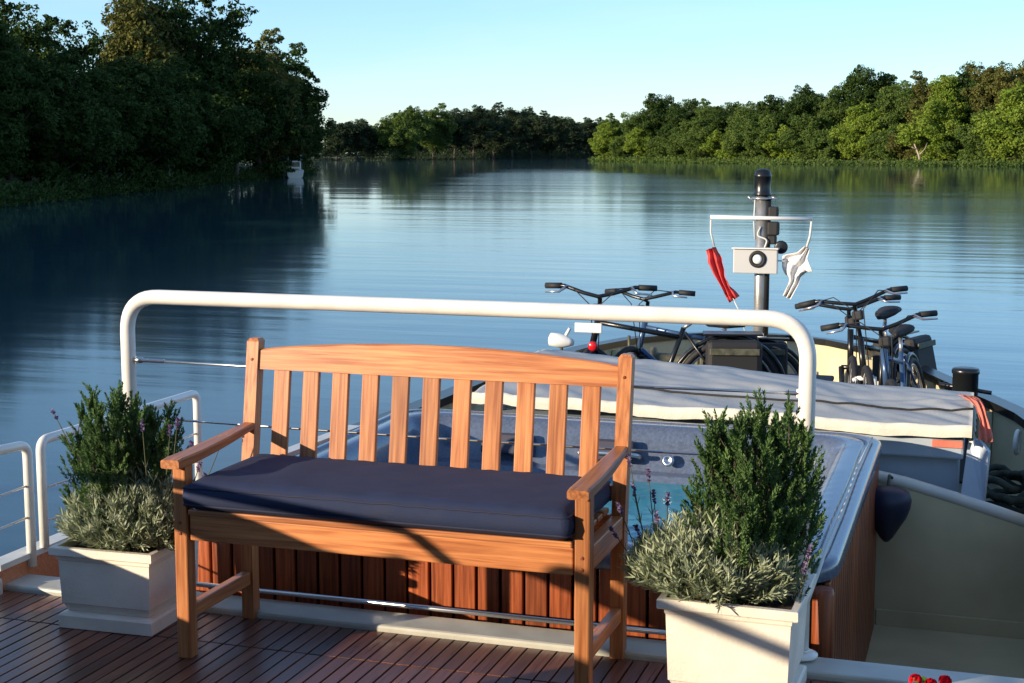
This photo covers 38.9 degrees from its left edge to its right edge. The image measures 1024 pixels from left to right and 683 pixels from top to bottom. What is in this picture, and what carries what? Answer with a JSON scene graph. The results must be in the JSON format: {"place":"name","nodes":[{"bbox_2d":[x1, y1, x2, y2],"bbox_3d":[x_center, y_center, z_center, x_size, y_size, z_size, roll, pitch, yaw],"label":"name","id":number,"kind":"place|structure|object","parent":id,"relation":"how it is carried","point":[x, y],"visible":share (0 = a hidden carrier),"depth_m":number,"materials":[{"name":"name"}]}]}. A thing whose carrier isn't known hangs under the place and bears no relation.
{"place":"outdoors","nodes":[
{"label":"outdoors","id":0,"kind":"place"},
{"bbox_2d":[0,165,253,201],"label":"bank","id":1,"kind":"structure","parent":0,"point":[34,178],"depth_m":112.17,"materials":[{"name":"green plant"}]},
{"bbox_2d":[0,20,57,139],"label":"deciduous tree","id":2,"kind":"object","parent":1,"relation":"on","point":[6,40],"visible":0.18,"depth_m":93.79,"materials":[{"name":"green plant"}]},
{"bbox_2d":[0,50,58,178],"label":"waterside tree","id":3,"kind":"object","parent":1,"relation":"on","point":[18,106],"visible":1,"depth_m":90.59,"materials":[{"name":"green plant"}]},
{"bbox_2d":[0,0,64,179],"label":"deciduous tree","id":4,"kind":"object","parent":1,"relation":"on","point":[30,38],"visible":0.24,"depth_m":108.73,"materials":[{"name":"green plant"}]},
{"bbox_2d":[13,14,110,166],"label":"deciduous tree","id":5,"kind":"object","parent":1,"relation":"on","point":[91,48],"visible":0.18,"depth_m":121.48,"materials":[{"name":"green plant"}]},
{"bbox_2d":[9,55,128,188],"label":"waterside tree","id":6,"kind":"object","parent":1,"relation":"on","point":[79,128],"visible":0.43,"depth_m":98.32,"materials":[{"name":"green plant"}]},
{"bbox_2d":[51,48,150,180],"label":"waterside tree","id":7,"kind":"object","parent":1,"relation":"on","point":[104,95],"visible":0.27,"depth_m":105.84,"materials":[{"name":"green plant"}]},
{"bbox_2d":[95,0,192,90],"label":"deciduous tree","id":8,"kind":"object","parent":1,"relation":"on","point":[135,21],"visible":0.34,"depth_m":135.23,"materials":[{"name":"green plant"}]},
{"bbox_2d":[94,50,212,183],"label":"waterside tree","id":9,"kind":"object","parent":1,"relation":"on","point":[162,123],"visible":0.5,"depth_m":115.92,"materials":[{"name":"green plant"}]},
{"bbox_2d":[0,161,324,209],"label":"undergrowth","id":10,"kind":"object","parent":1,"relation":"on","point":[11,196],"visible":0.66,"depth_m":107.05,"materials":[{"name":"green plant"}]},
{"bbox_2d":[241,70,325,173],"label":"waterside tree","id":11,"kind":"object","parent":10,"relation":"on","point":[277,163],"visible":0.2,"depth_m":168.59,"materials":[{"name":"green plant"}]},
{"bbox_2d":[136,55,218,182],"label":"waterside tree","id":12,"kind":"object","parent":1,"relation":"on","point":[186,80],"visible":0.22,"depth_m":126.37,"materials":[{"name":"green plant"}]},
{"bbox_2d":[116,0,272,164],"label":"deciduous tree","id":13,"kind":"object","parent":1,"relation":"on","point":[222,32],"visible":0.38,"depth_m":142.05,"materials":[{"name":"green plant"}]},
{"bbox_2d":[168,49,266,178],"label":"waterside tree","id":14,"kind":"object","parent":1,"relation":"on","point":[229,129],"visible":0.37,"depth_m":138.33,"materials":[{"name":"green plant"}]},
{"bbox_2d":[217,62,292,178],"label":"waterside tree","id":15,"kind":"object","parent":1,"relation":"on","point":[247,96],"visible":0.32,"depth_m":152.05,"materials":[{"name":"green plant"}]},
{"bbox_2d":[227,27,314,176],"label":"deciduous tree","id":16,"kind":"object","parent":1,"relation":"on","point":[270,41],"visible":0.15,"depth_m":166.00,"materials":[{"name":"green plant"}]},
{"bbox_2d":[272,42,329,161],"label":"deciduous tree","id":17,"kind":"object","parent":1,"relation":"on","point":[315,100],"visible":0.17,"depth_m":185.67,"materials":[{"name":"green plant"}]},
{"bbox_2d":[283,94,336,164],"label":"waterside tree","id":18,"kind":"object","parent":1,"relation":"on","point":[316,146],"visible":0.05,"depth_m":210.25,"materials":[{"name":"green plant"}]},
{"bbox_2d":[246,155,594,160],"bbox_3d":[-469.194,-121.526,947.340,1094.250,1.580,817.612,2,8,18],"label":"bank","id":19,"kind":"structure","parent":0,"point":[378,157],"depth_m":504.65,"materials":[{"name":"green plant"}]},
{"bbox_2d":[322,117,356,159],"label":"distant tree","id":20,"kind":"object","parent":19,"relation":"on","point":[335,143],"visible":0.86,"depth_m":493.42,"materials":[{"name":"green plant"}]},
{"bbox_2d":[342,118,377,158],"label":"distant tree","id":21,"kind":"object","parent":19,"relation":"on","point":[363,127],"visible":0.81,"depth_m":498.18,"materials":[{"name":"green plant"}]},
{"bbox_2d":[367,110,425,158],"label":"distant tree","id":22,"kind":"object","parent":19,"relation":"on","point":[399,134],"visible":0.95,"depth_m":503.18,"materials":[{"name":"green plant"}]},
{"bbox_2d":[384,105,435,146],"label":"distant tree","id":23,"kind":"object","parent":19,"relation":"on","point":[415,118],"visible":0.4,"depth_m":520.62,"materials":[{"name":"green plant"}]},
{"bbox_2d":[417,103,457,158],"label":"distant tree","id":24,"kind":"object","parent":19,"relation":"on","point":[441,123],"visible":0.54,"depth_m":537.00,"materials":[{"name":"green plant"}]},
{"bbox_2d":[307,143,590,159],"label":"undergrowth","id":25,"kind":"object","parent":19,"relation":"on","point":[484,155],"visible":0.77,"depth_m":570.94,"materials":[{"name":"plant"}]},
{"bbox_2d":[439,108,479,158],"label":"distant tree","id":26,"kind":"object","parent":19,"relation":"on","point":[461,133],"visible":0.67,"depth_m":551.50,"materials":[{"name":"green plant"}]},
{"bbox_2d":[460,104,502,158],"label":"distant tree","id":27,"kind":"object","parent":19,"relation":"on","point":[485,131],"visible":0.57,"depth_m":569.99,"materials":[{"name":"green plant"}]},
{"bbox_2d":[311,125,654,156],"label":"woodland","id":28,"kind":"object","parent":19,"relation":"on","point":[527,146],"visible":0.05,"depth_m":630.15,"materials":[{"name":"plant"}]},
{"bbox_2d":[482,102,516,158],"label":"distant tree","id":29,"kind":"object","parent":19,"relation":"on","point":[500,141],"visible":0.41,"depth_m":591.28,"materials":[{"name":"green plant"}]},
{"bbox_2d":[500,106,532,157],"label":"distant tree","id":30,"kind":"object","parent":19,"relation":"on","point":[519,120],"visible":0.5,"depth_m":614.75,"materials":[{"name":"green plant"}]},
{"bbox_2d":[574,117,599,156],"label":"distant tree","id":31,"kind":"object","parent":19,"relation":"on","point":[587,123],"visible":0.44,"depth_m":739.14,"materials":[{"name":"green plant"}]},
{"bbox_2d":[0,152,1023,556],"bbox_3d":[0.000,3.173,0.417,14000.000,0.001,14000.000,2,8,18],"label":"river","id":32,"kind":"structure","parent":0,"point":[946,242],"depth_m":41.60,"materials":[{"name":"blue liquid"}]},
{"bbox_2d":[0,332,1023,682],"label":"barge","id":33,"kind":"object","parent":32,"relation":"on","point":[948,598],"visible":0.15,"depth_m":6.97,"materials":[{"name":"beige paint"}]},
{"bbox_2d":[0,441,36,566],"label":"side railing","id":34,"kind":"object","parent":33,"relation":"on","point":[23,447],"visible":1,"depth_m":5.41,"materials":[{"name":"metal"}]},
{"bbox_2d":[36,390,202,548],"bbox_3d":[-1.606,0.500,6.048,0.036,0.433,1.186,2,8,18],"label":"side railing","id":35,"kind":"object","parent":33,"relation":"on","point":[44,440],"visible":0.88,"depth_m":5.53,"materials":[{"name":"metal"}]},
{"bbox_2d":[0,590,841,682],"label":"deck","id":36,"kind":"structure","parent":33,"relation":"on","point":[38,644],"depth_m":4.62,"materials":[{"name":"brown wood"}]},
{"bbox_2d":[48,537,201,635],"bbox_3d":[-1.315,0.812,5.005,0.385,0.284,0.385,2,8,16],"label":"planter","id":37,"kind":"object","parent":36,"relation":"on","point":[123,592],"visible":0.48,"depth_m":4.85,"materials":[{"name":"plastic"}]},
{"bbox_2d":[52,464,174,552],"bbox_3d":[-1.297,0.556,4.922,0.557,0.297,0.409,2,8,18],"label":"silver shrub","id":38,"kind":"object","parent":37,"relation":"in","point":[152,525],"visible":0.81,"depth_m":4.82,"materials":[{"name":"green plant"}]},
{"bbox_2d":[57,379,195,550],"bbox_3d":[-1.332,0.451,4.971,0.455,0.641,0.420,2,8,18],"label":"conifer shrub","id":39,"kind":"object","parent":37,"relation":"in","point":[109,450],"visible":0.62,"depth_m":4.91,"materials":[{"name":"green plant"}]},
{"bbox_2d":[50,408,218,547],"bbox_3d":[-1.257,0.468,4.873,0.655,0.464,0.082,2,8,18],"label":"lavender","id":40,"kind":"object","parent":37,"relation":"in","point":[177,424],"visible":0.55,"depth_m":4.84,"materials":[{"name":"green plant"}]},
{"bbox_2d":[160,337,634,682],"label":"garden bench","id":41,"kind":"object","parent":36,"relation":"on","point":[594,540],"visible":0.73,"depth_m":4.62,"materials":[{"name":"brown wood"}]},
{"bbox_2d":[182,454,610,540],"bbox_3d":[-0.355,0.471,4.529,1.261,0.102,0.498,2,8,18],"label":"seat cushion","id":42,"kind":"object","parent":41,"relation":"on","point":[504,503],"visible":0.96,"depth_m":4.39,"materials":[{"name":"blue fabric"}]},
{"bbox_2d":[656,573,816,682],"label":"planter","id":43,"kind":"object","parent":36,"relation":"on","point":[760,642],"visible":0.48,"depth_m":4.11,"materials":[{"name":"plastic"}]},
{"bbox_2d":[608,453,723,591],"bbox_3d":[0.464,0.537,4.187,0.407,0.406,0.099,5,9,34],"label":"lavender","id":44,"kind":"object","parent":43,"relation":"in","point":[656,515],"visible":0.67,"depth_m":4.23,"materials":[{"name":"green plant"}]},
{"bbox_2d":[618,503,808,613],"bbox_3d":[0.574,0.604,4.186,0.563,0.294,0.368,2,8,18],"label":"silver shrub","id":45,"kind":"object","parent":43,"relation":"in","point":[670,566],"visible":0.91,"depth_m":4.10,"materials":[{"name":"green plant"}]},
{"bbox_2d":[677,387,827,606],"bbox_3d":[0.693,0.466,4.193,0.442,0.699,0.401,2,8,18],"label":"conifer shrub","id":46,"kind":"object","parent":43,"relation":"in","point":[758,470],"visible":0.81,"depth_m":4.13,"materials":[{"name":"green plant"}]},
{"bbox_2d":[120,290,817,660],"bbox_3d":[-0.232,0.399,4.848,2.500,1.086,0.110,2,8,18],"label":"deck railing","id":47,"kind":"object","parent":33,"relation":"on","point":[800,334],"visible":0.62,"depth_m":4.74,"materials":[{"name":"metal"}]},
{"bbox_2d":[196,408,881,661],"bbox_3d":[0.226,1.025,6.288,2.512,0.969,2.456,2,8,18],"label":"hot tub","id":48,"kind":"object","parent":33,"relation":"on","point":[841,623],"visible":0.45,"depth_m":5.40,"materials":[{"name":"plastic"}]},
{"bbox_2d":[810,437,872,599],"bbox_3d":[1.321,0.650,5.696,0.037,0.116,2.403,3,8,19],"label":"cord","id":49,"kind":"object","parent":48,"relation":"on","point":[838,518],"visible":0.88,"depth_m":5.32,"materials":[{"name":"grey fabric"}]},
{"bbox_2d":[548,327,573,349],"bbox_3d":[0.335,0.305,9.899,0.178,0.816,0.098,2,8,18],"label":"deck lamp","id":50,"kind":"object","parent":33,"relation":"on","point":[560,341],"visible":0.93,"depth_m":9.83,"materials":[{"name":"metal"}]},
{"bbox_2d":[545,282,784,374],"bbox_3d":[1.036,0.196,9.735,1.662,1.130,0.728,1,11,4],"label":"bicycle","id":51,"kind":"object","parent":33,"relation":"on","point":[740,349],"visible":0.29,"depth_m":9.76,"materials":[{"name":"black paint"}]},
{"bbox_2d":[604,288,798,375],"bbox_3d":[1.333,0.170,10.062,1.494,1.052,0.636,1,4,10],"label":"bicycle","id":52,"kind":"object","parent":33,"relation":"on","point":[780,350],"visible":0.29,"depth_m":10.10,"materials":[{"name":"blue"}]},
{"bbox_2d":[503,404,964,492],"bbox_3d":[1.110,0.695,7.763,2.490,0.600,0.585,2,8,18],"label":"deck hatch","id":53,"kind":"object","parent":33,"relation":"on","point":[933,460],"visible":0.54,"depth_m":7.20,"materials":[{"name":"paint"}]},
{"bbox_2d":[471,349,976,446],"bbox_3d":[1.237,0.266,8.110,2.605,0.213,1.531,2,8,18],"label":"tarpaulin","id":54,"kind":"object","parent":53,"relation":"on","point":[882,410],"visible":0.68,"depth_m":7.58,"materials":[{"name":"grey fabric"}]},
{"bbox_2d":[959,395,992,442],"bbox_3d":[2.317,0.367,7.422,0.143,0.178,0.747,-1,8,-5],"label":"orange cloth","id":55,"kind":"object","parent":54,"relation":"on","point":[985,433],"visible":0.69,"depth_m":7.14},
{"bbox_2d":[961,438,990,501],"bbox_3d":[2.267,0.635,7.067,0.113,0.300,0.149,4,9,30],"label":"end board","id":56,"kind":"object","parent":53,"relation":"attached to","point":[975,475],"visible":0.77,"depth_m":7.05,"materials":[{"name":"paint"}]},
{"bbox_2d":[710,169,812,336],"bbox_3d":[1.994,-0.453,11.662,0.810,1.860,0.229,2,8,18],"label":"mast","id":57,"kind":"object","parent":33,"relation":"on","point":[759,260],"visible":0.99,"depth_m":11.57,"materials":[{"name":"metal"}]},
{"bbox_2d":[706,220,744,330],"bbox_3d":[1.736,-0.479,11.711,0.352,1.001,0.076,2,8,18],"label":"signal flag","id":58,"kind":"object","parent":57,"relation":"hanging from","point":[715,263],"visible":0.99,"depth_m":11.71,"materials":[{"name":"red fabric"}]},
{"bbox_2d":[778,221,812,298],"bbox_3d":[2.248,-0.646,11.525,0.273,0.624,0.080,2,8,18],"label":"signal flag","id":59,"kind":"object","parent":57,"relation":"hanging from","point":[795,266],"visible":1,"depth_m":11.53,"materials":[{"name":"white fabric"}]},
{"bbox_2d":[798,286,915,387],"bbox_3d":[2.428,0.207,9.596,0.665,1.118,1.706,-8,2,32],"label":"bicycle","id":60,"kind":"object","parent":33,"relation":"on","point":[867,377],"visible":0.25,"depth_m":9.30,"materials":[{"name":"black paint"}]},
{"bbox_2d":[795,295,936,384],"bbox_3d":[2.491,0.189,10.005,0.644,1.031,1.685,-3,4,38],"label":"bicycle","id":61,"kind":"object","parent":33,"relation":"on","point":[921,347],"visible":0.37,"depth_m":10.05,"materials":[{"name":"black paint"}]},
{"bbox_2d":[820,310,937,387],"bbox_3d":[2.412,0.320,9.062,0.675,1.020,1.717,-6,4,26],"label":"bicycle","id":62,"kind":"object","parent":33,"relation":"on","point":[899,329],"visible":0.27,"depth_m":8.78,"materials":[{"name":"blue"}]},
{"bbox_2d":[875,474,911,541],"bbox_3d":[1.783,0.801,6.930,0.223,0.307,0.262,-2,8,-15],"label":"fender","id":63,"kind":"object","parent":33,"relation":"hanging from","point":[892,506],"visible":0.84,"depth_m":6.83,"materials":[{"name":"blue"}]},
{"bbox_2d":[938,366,991,483],"bbox_3d":[2.761,0.503,8.865,0.238,0.692,0.238,-4,8,-27],"label":"bollard","id":64,"kind":"object","parent":33,"relation":"on","point":[965,378],"visible":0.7,"depth_m":8.79,"materials":[{"name":"metal"}]},
{"bbox_2d":[986,464,1023,513],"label":"mooring rope","id":65,"kind":"object","parent":33,"relation":"on","point":[1003,476],"visible":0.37,"depth_m":7.42,"materials":[{"name":"fabric"}]},
{"bbox_2d":[0,0,1023,149],"label":"sky","id":66,"kind":"structure","parent":0,"point":[374,60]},
{"bbox_2d":[628,335,702,364],"bbox_3d":[1.188,0.274,10.888,0.653,0.621,0.304,2,8,18],"label":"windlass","id":67,"kind":"object","parent":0,"point":[656,354],"visible":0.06,"depth_m":10.84,"materials":[{"name":"metal"}]},
{"bbox_2d":[601,154,1023,166],"bbox_3d":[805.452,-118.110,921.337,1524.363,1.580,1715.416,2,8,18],"label":"bank","id":68,"kind":"structure","parent":0,"point":[881,160],"depth_m":330.62,"materials":[{"name":"green plant"}]},
{"bbox_2d":[521,108,554,157],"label":"distant tree","id":69,"kind":"object","parent":68,"relation":"on","point":[537,125],"visible":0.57,"depth_m":639.87,"materials":[{"name":"green plant"}]},
{"bbox_2d":[533,110,571,157],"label":"distant tree","id":70,"kind":"object","parent":68,"relation":"on","point":[553,140],"visible":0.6,"depth_m":670.23,"materials":[{"name":"green plant"}]},
{"bbox_2d":[554,115,586,156],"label":"distant tree","id":71,"kind":"object","parent":68,"relation":"on","point":[571,139],"visible":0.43,"depth_m":699.28,"materials":[{"name":"green plant"}]},
{"bbox_2d":[588,120,623,158],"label":"waterside tree","id":72,"kind":"object","parent":68,"relation":"on","point":[599,143],"visible":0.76,"depth_m":449.94,"materials":[{"name":"green plant"}]},
{"bbox_2d":[615,111,646,156],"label":"deciduous tree","id":73,"kind":"object","parent":68,"relation":"on","point":[627,125],"visible":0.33,"depth_m":437.35,"materials":[{"name":"green plant"}]},
{"bbox_2d":[622,124,657,157],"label":"waterside tree","id":74,"kind":"object","parent":68,"relation":"on","point":[636,138],"visible":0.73,"depth_m":427.43,"materials":[{"name":"green plant"}]},
{"bbox_2d":[636,93,674,137],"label":"deciduous tree","id":75,"kind":"object","parent":68,"relation":"on","point":[657,107],"visible":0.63,"depth_m":425.60,"materials":[{"name":"green plant"}]},
{"bbox_2d":[642,136,672,157],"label":"bush","id":76,"kind":"object","parent":68,"relation":"on","point":[657,149],"visible":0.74,"depth_m":415.88,"materials":[{"name":"green plant"}]},
{"bbox_2d":[660,125,695,158],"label":"waterside tree","id":77,"kind":"object","parent":68,"relation":"on","point":[673,147],"visible":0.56,"depth_m":406.45,"materials":[{"name":"green plant"}]},
{"bbox_2d":[657,98,699,138],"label":"deciduous tree","id":78,"kind":"object","parent":68,"relation":"on","point":[686,108],"visible":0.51,"depth_m":412.70,"materials":[{"name":"green plant"}]},
{"bbox_2d":[679,98,715,156],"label":"deciduous tree","id":79,"kind":"object","parent":68,"relation":"on","point":[706,111],"visible":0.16,"depth_m":406.22,"materials":[{"name":"green plant"}]},
{"bbox_2d":[676,116,722,158],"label":"waterside tree","id":80,"kind":"object","parent":68,"relation":"on","point":[702,131],"visible":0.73,"depth_m":396.40,"materials":[{"name":"green plant"}]},
{"bbox_2d":[699,129,737,158],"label":"bush","id":81,"kind":"object","parent":68,"relation":"on","point":[721,153],"visible":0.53,"depth_m":389.58,"materials":[{"name":"green plant"}]},
{"bbox_2d":[705,101,741,146],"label":"deciduous tree","id":82,"kind":"object","parent":68,"relation":"on","point":[721,113],"visible":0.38,"depth_m":396.95,"materials":[{"name":"green plant"}]},
{"bbox_2d":[720,112,758,158],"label":"waterside tree","id":83,"kind":"object","parent":68,"relation":"on","point":[733,147],"visible":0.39,"depth_m":380.34,"materials":[{"name":"green plant"}]},
{"bbox_2d":[725,101,762,126],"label":"deciduous tree","id":84,"kind":"object","parent":68,"relation":"on","point":[743,109],"visible":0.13,"depth_m":387.64,"materials":[{"name":"green plant"}]},
{"bbox_2d":[729,111,782,159],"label":"waterside tree","id":85,"kind":"object","parent":68,"relation":"on","point":[751,143],"visible":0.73,"depth_m":371.82,"materials":[{"name":"green plant"}]},
{"bbox_2d":[753,94,786,126],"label":"deciduous tree","id":86,"kind":"object","parent":68,"relation":"on","point":[770,107],"visible":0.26,"depth_m":380.94,"materials":[{"name":"green plant"}]},
{"bbox_2d":[761,124,804,159],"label":"bush","id":87,"kind":"object","parent":68,"relation":"on","point":[785,153],"visible":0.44,"depth_m":366.88,"materials":[{"name":"green plant"}]},
{"bbox_2d":[773,112,825,159],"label":"waterside tree","id":88,"kind":"object","parent":68,"relation":"on","point":[807,125],"visible":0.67,"depth_m":360.34,"materials":[{"name":"green plant"}]},
{"bbox_2d":[775,83,828,130],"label":"deciduous tree","id":89,"kind":"object","parent":68,"relation":"on","point":[807,101],"visible":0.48,"depth_m":372.67,"materials":[{"name":"green plant"}]},
{"bbox_2d":[588,154,1023,166],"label":"undergrowth","id":90,"kind":"object","parent":68,"relation":"on","point":[797,161],"visible":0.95,"depth_m":341.18,"materials":[{"name":"green plant"}]},
{"bbox_2d":[802,128,852,159],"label":"bush","id":91,"kind":"object","parent":68,"relation":"on","point":[821,141],"visible":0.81,"depth_m":353.52,"materials":[{"name":"green plant"}]},
{"bbox_2d":[817,85,847,146],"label":"deciduous tree","id":92,"kind":"object","parent":68,"relation":"on","point":[829,120],"visible":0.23,"depth_m":363.65,"materials":[{"name":"green plant"}]},
{"bbox_2d":[827,100,889,159],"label":"waterside tree","id":93,"kind":"object","parent":68,"relation":"on","point":[862,118],"visible":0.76,"depth_m":346.10,"materials":[{"name":"green plant"}]},
{"bbox_2d":[826,64,898,125],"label":"deciduous tree","id":94,"kind":"object","parent":68,"relation":"on","point":[869,86],"visible":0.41,"depth_m":356.49,"materials":[{"name":"green plant"}]},
{"bbox_2d":[861,126,903,160],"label":"bush","id":95,"kind":"object","parent":68,"relation":"on","point":[879,139],"visible":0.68,"depth_m":338.56,"materials":[{"name":"green plant"}]},
{"bbox_2d":[869,80,927,158],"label":"deciduous tree","id":96,"kind":"object","parent":68,"relation":"on","point":[896,94],"visible":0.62,"depth_m":343.21,"materials":[{"name":"green plant"}]},
{"bbox_2d":[884,131,931,159],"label":"bush","id":97,"kind":"object","parent":68,"relation":"on","point":[907,152],"visible":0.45,"depth_m":332.01,"materials":[{"name":"green plant"}]},
{"bbox_2d":[898,70,939,132],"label":"deciduous tree","id":98,"kind":"object","parent":68,"relation":"on","point":[918,87],"visible":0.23,"depth_m":338.71,"materials":[{"name":"green plant"}]},
{"bbox_2d":[895,96,967,160],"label":"waterside tree","id":99,"kind":"object","parent":68,"relation":"on","point":[935,123],"visible":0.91,"depth_m":321.61,"materials":[{"name":"green plant"}]},
{"bbox_2d":[924,74,970,160],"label":"deciduous tree","id":100,"kind":"object","parent":68,"relation":"on","point":[947,83],"visible":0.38,"depth_m":330.23,"materials":[{"name":"green plant"}]},
{"bbox_2d":[934,64,983,125],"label":"deciduous tree","id":101,"kind":"object","parent":68,"relation":"on","point":[964,78],"visible":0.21,"depth_m":330.81,"materials":[{"name":"green plant"}]},
{"bbox_2d":[937,124,984,160],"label":"bush","id":102,"kind":"object","parent":68,"relation":"on","point":[950,145],"visible":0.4,"depth_m":317.80,"materials":[{"name":"green plant"}]},
{"bbox_2d":[954,106,1015,160],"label":"waterside tree","id":103,"kind":"object","parent":68,"relation":"on","point":[968,140],"visible":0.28,"depth_m":310.80,"materials":[{"name":"green plant"}]},
{"bbox_2d":[961,60,1023,160],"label":"deciduous tree","id":104,"kind":"object","parent":68,"relation":"on","point":[985,96],"visible":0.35,"depth_m":322.78,"materials":[{"name":"green plant"}]},
{"bbox_2d":[970,80,1023,161],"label":"waterside tree","id":105,"kind":"object","parent":68,"relation":"on","point":[1005,123],"visible":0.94,"depth_m":301.28,"materials":[{"name":"green plant"}]},
{"bbox_2d":[984,61,1023,110],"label":"deciduous tree","id":106,"kind":"object","parent":68,"relation":"on","point":[1007,75],"visible":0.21,"depth_m":317.10,"materials":[{"name":"green plant"}]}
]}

